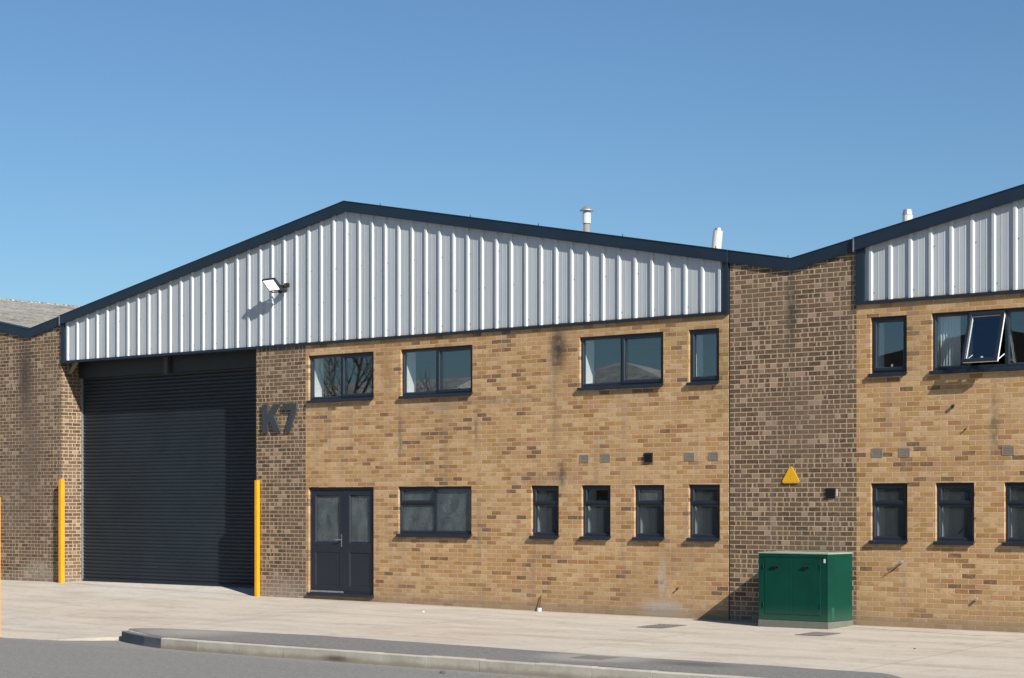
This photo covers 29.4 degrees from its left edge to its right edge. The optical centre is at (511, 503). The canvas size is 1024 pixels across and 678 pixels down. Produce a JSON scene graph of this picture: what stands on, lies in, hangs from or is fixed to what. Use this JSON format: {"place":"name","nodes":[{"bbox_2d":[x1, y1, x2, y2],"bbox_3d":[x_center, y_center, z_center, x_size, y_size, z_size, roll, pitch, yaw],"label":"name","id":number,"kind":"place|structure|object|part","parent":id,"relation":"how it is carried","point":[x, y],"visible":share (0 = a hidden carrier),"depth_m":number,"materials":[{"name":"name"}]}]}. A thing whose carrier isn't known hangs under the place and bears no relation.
{"place":"outdoors","nodes":[
{"label":"outdoors","id":0,"kind":"place"},
{"bbox_2d":[0,298,80,581],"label":"warehouse","id":1,"kind":"structure","parent":0,"point":[40,420],"depth_m":42.55,"materials":[{"name":"brown brick"}]},
{"bbox_2d":[0,637,551,677],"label":"road","id":2,"kind":"structure","parent":0,"point":[27,658],"depth_m":26.41,"materials":[{"name":"grey asphalt"}]},
{"bbox_2d":[59,201,855,624],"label":"warehouse","id":3,"kind":"structure","parent":0,"point":[491,413],"depth_m":34.79,"materials":[{"name":"brick"}]},
{"bbox_2d":[262,278,289,292],"bbox_3d":[-4.561,-4.185,37.470,0.451,0.268,0.353,0,0,40],"label":"floodlight","id":4,"kind":"object","parent":3,"relation":"attached to","point":[271,284],"visible":1,"depth_m":37.42,"materials":[{"name":"metal"}]},
{"bbox_2d":[262,403,296,431],"bbox_3d":[-4.485,-1.653,37.651,0.955,0.535,0.047,0,0,40],"label":"unit number sign","id":5,"kind":"object","parent":3,"relation":"attached to","point":[268,416],"visible":1,"depth_m":37.71,"materials":[{"name":"metal"}]},
{"bbox_2d":[306,352,373,402],"bbox_3d":[-3.113,-2.361,36.765,1.734,0.907,0.440,0,0,39],"label":"window","id":6,"kind":"structure","parent":3,"relation":"in","point":[316,362],"depth_m":36.82,"materials":[{"name":"plastic"}]},
{"bbox_2d":[306,487,373,597],"bbox_3d":[-3.102,0.773,36.778,1.730,2.155,0.465,0,0,39],"label":"double door","id":7,"kind":"structure","parent":3,"relation":"in","point":[341,518],"depth_m":36.66,"materials":[{"name":"plastic"}]},
{"bbox_2d":[396,486,471,537],"bbox_3d":[-1.379,0.155,35.158,1.794,0.914,0.168,0,0,39],"label":"window","id":8,"kind":"structure","parent":3,"relation":"in","point":[440,512],"depth_m":35.17,"materials":[{"name":"glass"}]},
{"bbox_2d":[398,345,472,398],"bbox_3d":[-1.262,-2.361,35.238,1.754,0.907,0.440,0,0,39],"label":"window","id":9,"kind":"structure","parent":3,"relation":"in","point":[409,355],"depth_m":35.23,"materials":[{"name":"plastic"}]},
{"bbox_2d":[529,486,558,538],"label":"window","id":10,"kind":"structure","parent":3,"relation":"in","point":[540,503],"depth_m":33.70,"materials":[{"name":"plastic"}]},
{"bbox_2d":[579,485,610,539],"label":"window","id":11,"kind":"structure","parent":3,"relation":"in","point":[590,502],"depth_m":32.99,"materials":[{"name":"plastic"}]},
{"bbox_2d":[577,332,663,390],"bbox_3d":[1.918,-2.361,32.617,1.754,0.907,0.440,0,0,39],"label":"window","id":12,"kind":"structure","parent":3,"relation":"in","point":[587,343],"depth_m":32.56,"materials":[{"name":"plastic"}]},
{"bbox_2d":[632,485,664,540],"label":"window","id":13,"kind":"structure","parent":3,"relation":"in","point":[646,495],"depth_m":32.24,"materials":[{"name":"plastic"}]},
{"bbox_2d":[686,328,719,385],"bbox_3d":[3.198,-2.361,31.561,0.614,0.907,0.440,0,0,39],"label":"window","id":14,"kind":"structure","parent":3,"relation":"in","point":[696,336],"depth_m":31.60,"materials":[{"name":"plastic"}]},
{"bbox_2d":[686,485,719,541],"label":"window","id":15,"kind":"structure","parent":3,"relation":"in","point":[697,502],"depth_m":31.60,"materials":[{"name":"plastic"}]},
{"bbox_2d":[782,466,798,482],"bbox_3d":[4.348,-0.446,30.382,0.298,0.261,0.026,0,0,40],"label":"warning sign","id":16,"kind":"object","parent":3,"relation":"attached to","point":[790,476],"visible":1,"depth_m":30.37,"materials":[{"name":"metal"}]},
{"bbox_2d":[0,580,1023,677],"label":"forecourt","id":17,"kind":"structure","parent":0,"point":[81,611],"depth_m":30.36,"materials":[{"name":"concrete"}]},
{"bbox_2d":[0,497,0,633],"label":"guard post","id":18,"kind":"object","parent":17,"relation":"on","point":[0,565],"visible":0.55,"depth_m":32.39,"materials":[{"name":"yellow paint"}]},
{"bbox_2d":[58,479,64,582],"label":"guard post","id":19,"kind":"object","parent":17,"relation":"on","point":[61,530],"visible":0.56,"depth_m":41.80,"materials":[{"name":"yellow metal"}]},
{"bbox_2d":[255,480,259,595],"bbox_3d":[-4.966,0.730,38.000,0.078,2.360,0.078,0,0,40],"label":"guard post","id":20,"kind":"object","parent":17,"relation":"on","point":[257,537],"visible":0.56,"depth_m":37.97,"materials":[{"name":"yellow metal"}]},
{"bbox_2d":[537,595,541,611],"bbox_3d":[0.470,1.727,33.501,0.087,0.306,0.082,0,0,-6],"label":"capped pipe","id":21,"kind":"object","parent":17,"relation":"on","point":[539,609],"visible":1,"depth_m":33.48,"materials":[{"name":"white paint"}]},
{"bbox_2d":[639,624,682,627],"bbox_3d":[2.318,1.897,30.187,0.500,0.020,0.660,0,0,40],"label":"manhole cover","id":22,"kind":"object","parent":17,"relation":"on","point":[661,625],"visible":1,"depth_m":30.17,"materials":[{"name":"metal"}]},
{"bbox_2d":[758,551,851,628],"bbox_3d":[4.457,1.326,29.708,1.232,1.168,0.760,0,0,40],"label":"utility cabinet","id":23,"kind":"object","parent":17,"relation":"on","point":[805,589],"visible":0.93,"depth_m":29.40,"materials":[{"name":"green metal"}]},
{"bbox_3d":[4.042,1.250,29.607,0.488,0.860,0.007,0,0,39],"label":"door","id":24,"kind":"part","parent":23,"relation":"part of","materials":[{"name":"green paint"}]},
{"bbox_3d":[4.422,1.250,29.294,0.488,0.860,0.007,0,0,39],"label":"door","id":25,"kind":"part","parent":23,"relation":"part of","materials":[{"name":"green paint"}]},
{"bbox_2d":[795,632,838,635],"bbox_3d":[4.435,1.892,28.274,0.460,0.016,0.560,0,0,40],"label":"manhole cover","id":26,"kind":"object","parent":17,"relation":"on","point":[819,633],"visible":1,"depth_m":28.27,"materials":[{"name":"metal"}]},
{"bbox_2d":[0,0,1023,305],"label":"sky","id":27,"kind":"structure","parent":0,"point":[141,140],"materials":[{"name":"blue"}]},
{"bbox_2d":[131,628,901,677],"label":"pavement","id":28,"kind":"structure","parent":0,"point":[493,653],"depth_m":26.07,"materials":[{"name":"concrete"}]},
{"bbox_2d":[570,655,618,659],"bbox_3d":[1.078,2.007,25.397,0.540,0.013,0.430,0,0,40],"label":"manhole cover","id":29,"kind":"object","parent":28,"relation":"on","point":[593,657],"visible":1,"depth_m":25.38,"materials":[{"name":"metal"}]},
{"label":"ground","id":30,"kind":"structure","parent":0,"visible":0},
{"bbox_2d":[121,631,761,677],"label":"kerb","id":31,"kind":"structure","parent":30,"relation":"on","point":[552,670],"depth_m":26.15,"materials":[{"name":"concrete"}]},
{"bbox_2d":[854,184,1023,632],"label":"warehouse","id":32,"kind":"structure","parent":30,"relation":"on","point":[939,299],"depth_m":28.85,"materials":[{"name":"brick"}]},
{"bbox_2d":[868,315,906,376],"bbox_3d":[5.768,-2.361,29.443,0.634,0.907,0.440,0,0,39],"label":"window","id":33,"kind":"structure","parent":32,"relation":"in","point":[878,369],"depth_m":29.45,"materials":[{"name":"plastic"}]},
{"bbox_2d":[868,483,907,543],"bbox_3d":[5.774,0.154,29.439,0.639,0.917,0.440,0,0,39],"label":"window","id":34,"kind":"structure","parent":32,"relation":"in","point":[879,503],"depth_m":29.45,"materials":[{"name":"plastic"}]},
{"bbox_2d":[933,483,974,544],"bbox_3d":[6.605,0.154,28.753,0.644,0.917,0.440,0,0,39],"label":"window","id":35,"kind":"structure","parent":32,"relation":"in","point":[943,502],"depth_m":28.75,"materials":[{"name":"plastic"}]},
{"bbox_2d":[929,308,1023,373],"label":"window","id":36,"kind":"structure","parent":32,"relation":"in","point":[947,359],"depth_m":28.55,"materials":[{"name":"plastic"}]},
{"bbox_2d":[1002,482,1023,545],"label":"window","id":37,"kind":"structure","parent":32,"relation":"in","point":[1012,503],"depth_m":28.14,"materials":[{"name":"plastic"}]}
]}

